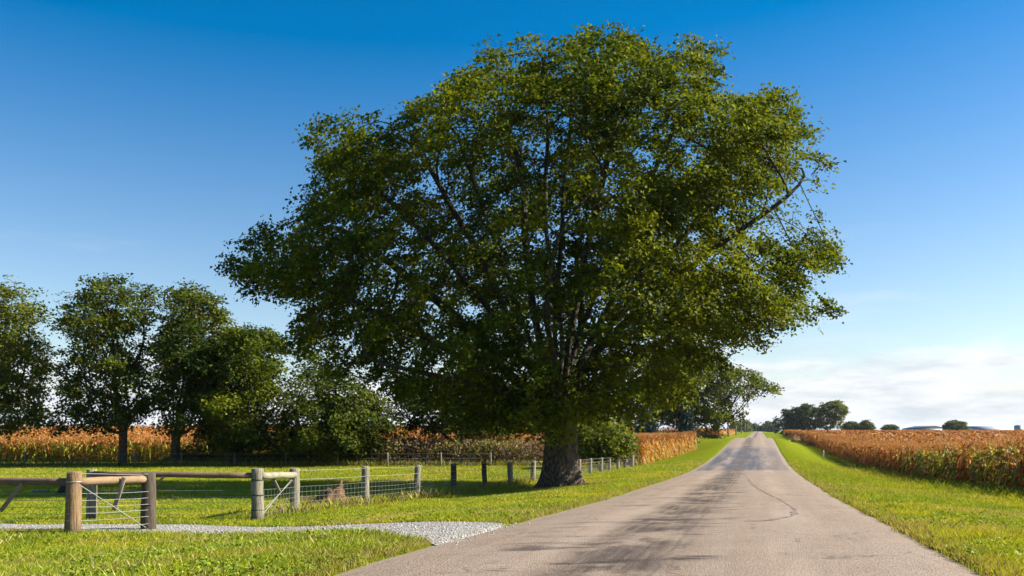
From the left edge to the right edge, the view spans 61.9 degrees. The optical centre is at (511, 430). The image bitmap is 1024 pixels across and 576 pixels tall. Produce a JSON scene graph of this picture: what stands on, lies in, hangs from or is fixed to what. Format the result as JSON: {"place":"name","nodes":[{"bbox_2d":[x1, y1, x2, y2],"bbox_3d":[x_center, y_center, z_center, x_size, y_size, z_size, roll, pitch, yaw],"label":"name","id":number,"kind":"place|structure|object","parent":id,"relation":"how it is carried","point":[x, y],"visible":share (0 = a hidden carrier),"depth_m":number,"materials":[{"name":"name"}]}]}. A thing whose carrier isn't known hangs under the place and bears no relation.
{"place":"outdoors","nodes":[
{"label":"outdoors","id":0,"kind":"place"},
{"bbox_2d":[0,430,1023,575],"bbox_3d":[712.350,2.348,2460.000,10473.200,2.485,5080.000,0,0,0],"label":"ground","id":1,"kind":"structure","parent":0,"point":[707,449],"depth_m":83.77,"materials":[{"name":"green plant"}]},
{"bbox_2d":[0,274,63,439],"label":"broadleaf tree","id":2,"kind":"object","parent":1,"relation":"on","point":[11,354],"visible":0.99,"depth_m":70.28,"materials":[{"name":"green plant"}]},
{"bbox_2d":[32,489,49,492],"bbox_3d":[-18.863,2.426,34.158,0.639,0.145,0.162,0,0,-9],"label":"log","id":3,"kind":"object","parent":1,"relation":"on","point":[42,490],"visible":0.88,"depth_m":34.11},
{"bbox_2d":[55,486,65,495],"bbox_3d":[-17.177,2.313,32.692,0.859,0.539,0.882,0,0,0],"label":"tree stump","id":4,"kind":"object","parent":1,"relation":"on","point":[61,489],"visible":0.38,"depth_m":32.50,"materials":[{"name":"plant"}]},
{"bbox_2d":[0,471,155,534],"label":"wire fence","id":5,"kind":"object","parent":1,"relation":"on","point":[74,482],"visible":0.87,"depth_m":16.13,"materials":[{"name":"brown wood"}]},
{"bbox_2d":[38,272,171,463],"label":"broadleaf tree","id":6,"kind":"object","parent":1,"relation":"on","point":[123,369],"visible":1,"depth_m":67.97,"materials":[{"name":"green plant"}]},
{"bbox_2d":[138,277,240,465],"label":"broadleaf tree","id":7,"kind":"object","parent":1,"relation":"on","point":[180,328],"visible":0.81,"depth_m":68.17,"materials":[{"name":"green plant"}]},
{"bbox_2d":[174,370,275,462],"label":"broadleaf tree","id":8,"kind":"object","parent":1,"relation":"on","point":[246,447],"visible":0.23,"depth_m":70.01,"materials":[{"name":"green plant"}]},
{"bbox_2d":[196,322,293,465],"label":"broadleaf tree","id":9,"kind":"object","parent":1,"relation":"on","point":[247,347],"visible":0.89,"depth_m":68.13,"materials":[{"name":"green plant"}]},
{"bbox_2d":[8,452,490,466],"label":"wire fence","id":10,"kind":"object","parent":1,"relation":"on","point":[286,453],"visible":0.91,"depth_m":69.24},
{"bbox_2d":[0,521,529,545],"bbox_3d":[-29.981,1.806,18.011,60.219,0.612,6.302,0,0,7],"label":"gravel lane","id":11,"kind":"structure","parent":1,"relation":"on","point":[435,534],"depth_m":15.53,"materials":[{"name":"grey gravel"}]},
{"bbox_2d":[0,424,543,461],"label":"corn crop","id":12,"kind":"object","parent":1,"relation":"on","point":[142,441],"visible":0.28,"depth_m":80.65,"materials":[{"name":"orange plant"}]},
{"bbox_2d":[311,479,349,503],"bbox_3d":[-5.931,2.005,27.291,1.913,0.875,1.904,0,0,0],"label":"tree stump","id":13,"kind":"object","parent":1,"relation":"on","point":[327,493],"visible":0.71,"depth_m":26.95,"materials":[{"name":"brown wood"}]},
{"bbox_2d":[261,352,407,463],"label":"broadleaf tree","id":14,"kind":"object","parent":1,"relation":"on","point":[346,426],"visible":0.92,"depth_m":69.06,"materials":[{"name":"green plant"}]},
{"bbox_2d":[86,456,633,519],"bbox_3d":[1.476,2.056,42.585,3.795,2.341,51.166,0,0,22],"label":"wire fence","id":15,"kind":"object","parent":1,"relation":"on","point":[257,476],"visible":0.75,"depth_m":20.74,"materials":[{"name":"brown wood"}]},
{"bbox_2d":[154,427,641,465],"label":"brush","id":16,"kind":"object","parent":1,"relation":"on","point":[488,445],"visible":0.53,"depth_m":71.61,"materials":[{"name":"green plant"}]},
{"bbox_2d":[383,372,532,461],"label":"broadleaf tree","id":17,"kind":"object","parent":1,"relation":"on","point":[433,426],"visible":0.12,"depth_m":73.20,"materials":[{"name":"green plant"}]},
{"bbox_2d":[356,431,698,464],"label":"corn crop","id":18,"kind":"object","parent":1,"relation":"on","point":[657,446],"visible":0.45,"depth_m":81.86,"materials":[{"name":"orange plant"}]},
{"bbox_2d":[210,20,852,487],"bbox_3d":[0.921,-7.710,38.180,28.488,20.684,21.746,0,0,0],"label":"maple tree","id":19,"kind":"object","parent":1,"relation":"on","point":[682,306],"visible":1,"depth_m":33.41,"materials":[{"name":"green plant"}]},
{"bbox_2d":[501,481,613,490],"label":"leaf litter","id":20,"kind":"object","parent":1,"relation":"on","point":[546,487],"visible":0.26,"depth_m":36.65,"materials":[{"name":"brown plant"}]},
{"bbox_2d":[525,392,634,428],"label":"broadleaf tree","id":21,"kind":"object","parent":1,"relation":"on","point":[623,422],"visible":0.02,"depth_m":125.47,"materials":[{"name":"green plant"}]},
{"bbox_2d":[577,417,639,465],"bbox_3d":[6.915,0.974,64.119,5.571,4.149,7.629,0,0,0],"label":"shrub","id":22,"kind":"object","parent":1,"relation":"on","point":[604,444],"visible":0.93,"depth_m":61.99,"materials":[{"name":"green plant"}]},
{"bbox_2d":[632,399,659,434],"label":"spruce tree","id":23,"kind":"object","parent":1,"relation":"on","point":[648,428],"visible":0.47,"depth_m":129.38,"materials":[{"name":"green plant"}]},
{"bbox_2d":[610,370,703,430],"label":"broadleaf tree","id":24,"kind":"object","parent":1,"relation":"on","point":[650,416],"visible":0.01,"depth_m":164.37,"materials":[{"name":"green plant"}]},
{"bbox_2d":[628,427,734,437],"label":"corn crop","id":25,"kind":"object","parent":1,"relation":"on","point":[700,432],"visible":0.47,"depth_m":215.39,"materials":[{"name":"orange plant"}]},
{"bbox_2d":[677,402,699,442],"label":"spruce tree","id":26,"kind":"object","parent":1,"relation":"on","point":[689,425],"visible":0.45,"depth_m":127.62,"materials":[{"name":"green plant"}]},
{"bbox_2d":[642,345,784,437],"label":"maple tree","id":27,"kind":"object","parent":1,"relation":"on","point":[714,418],"visible":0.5,"depth_m":148.57,"materials":[{"name":"green plant"}]},
{"bbox_2d":[702,431,726,438],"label":"flower bush","id":28,"kind":"object","parent":1,"relation":"on","point":[717,435],"visible":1,"depth_m":145.58,"materials":[{"name":"green plant"}]},
{"bbox_2d":[729,418,752,431],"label":"broadleaf tree","id":29,"kind":"object","parent":1,"relation":"on","point":[743,426],"visible":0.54,"depth_m":754.25,"materials":[{"name":"green plant"}]},
{"bbox_2d":[748,423,759,430],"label":"broadleaf tree","id":30,"kind":"object","parent":1,"relation":"on","point":[754,426],"visible":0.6,"depth_m":893.30,"materials":[{"name":"green plant"}]},
{"bbox_2d":[756,421,778,431],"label":"broadleaf tree","id":31,"kind":"object","parent":1,"relation":"on","point":[768,426],"visible":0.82,"depth_m":813.75,"materials":[{"name":"green plant"}]},
{"bbox_2d":[772,406,804,433],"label":"broadleaf tree","id":32,"kind":"object","parent":1,"relation":"on","point":[786,421],"visible":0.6,"depth_m":427.38,"materials":[{"name":"green plant"}]},
{"bbox_2d":[789,435,801,442],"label":"bush","id":33,"kind":"object","parent":1,"relation":"on","point":[795,439],"visible":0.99,"depth_m":167.87,"materials":[{"name":"brown plant"}]},
{"bbox_2d":[790,403,821,429],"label":"broadleaf tree","id":34,"kind":"object","parent":1,"relation":"on","point":[805,414],"visible":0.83,"depth_m":416.31,"materials":[{"name":"green plant"}]},
{"bbox_2d":[816,400,849,429],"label":"broadleaf tree","id":35,"kind":"object","parent":1,"relation":"on","point":[836,414],"visible":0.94,"depth_m":386.87,"materials":[{"name":"green plant"}]},
{"bbox_2d":[839,421,862,430],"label":"bush","id":36,"kind":"object","parent":1,"relation":"on","point":[851,425],"visible":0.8,"depth_m":446.53,"materials":[{"name":"green plant"}]},
{"bbox_2d":[857,419,876,430],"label":"bush","id":37,"kind":"object","parent":1,"relation":"on","point":[867,424],"visible":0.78,"depth_m":446.40,"materials":[{"name":"green plant"}]},
{"bbox_2d":[879,424,899,429],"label":"bush","id":38,"kind":"object","parent":1,"relation":"on","point":[889,427],"visible":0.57,"depth_m":476.89,"materials":[{"name":"green plant"}]},
{"bbox_2d":[783,429,1023,488],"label":"corn crop","id":39,"kind":"object","parent":1,"relation":"on","point":[991,456],"visible":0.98,"depth_m":57.50,"materials":[{"name":"orange plant"}]},
{"bbox_2d":[942,419,969,430],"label":"broadleaf tree","id":40,"kind":"object","parent":1,"relation":"on","point":[955,424],"visible":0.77,"depth_m":465.68,"materials":[{"name":"green plant"}]},
{"bbox_2d":[0,454,1023,515],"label":"tall grass","id":41,"kind":"structure","parent":0,"point":[465,488],"depth_m":69.11,"materials":[{"name":"green plant"}]},
{"bbox_2d":[0,0,1023,429],"label":"sky","id":42,"kind":"structure","parent":0,"point":[141,138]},
{"bbox_2d":[334,431,979,575],"bbox_3d":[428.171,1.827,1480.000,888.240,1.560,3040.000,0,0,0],"label":"road","id":43,"kind":"structure","parent":0,"point":[753,504],"depth_m":11.58,"materials":[{"name":"grey asphalt"}]},
{"bbox_2d":[902,426,942,430],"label":"barn","id":44,"kind":"structure","parent":0,"point":[935,428],"depth_m":528.88,"materials":[{"name":"white metal"}]},
{"bbox_2d":[968,426,1013,430],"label":"barn","id":45,"kind":"structure","parent":0,"point":[992,428],"depth_m":557.34,"materials":[{"name":"white metal"}]},
{"bbox_2d":[1014,425,1022,429],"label":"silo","id":46,"kind":"object","parent":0,"point":[1018,427],"visible":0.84,"depth_m":538.22,"materials":[{"name":"white metal"}]}
]}

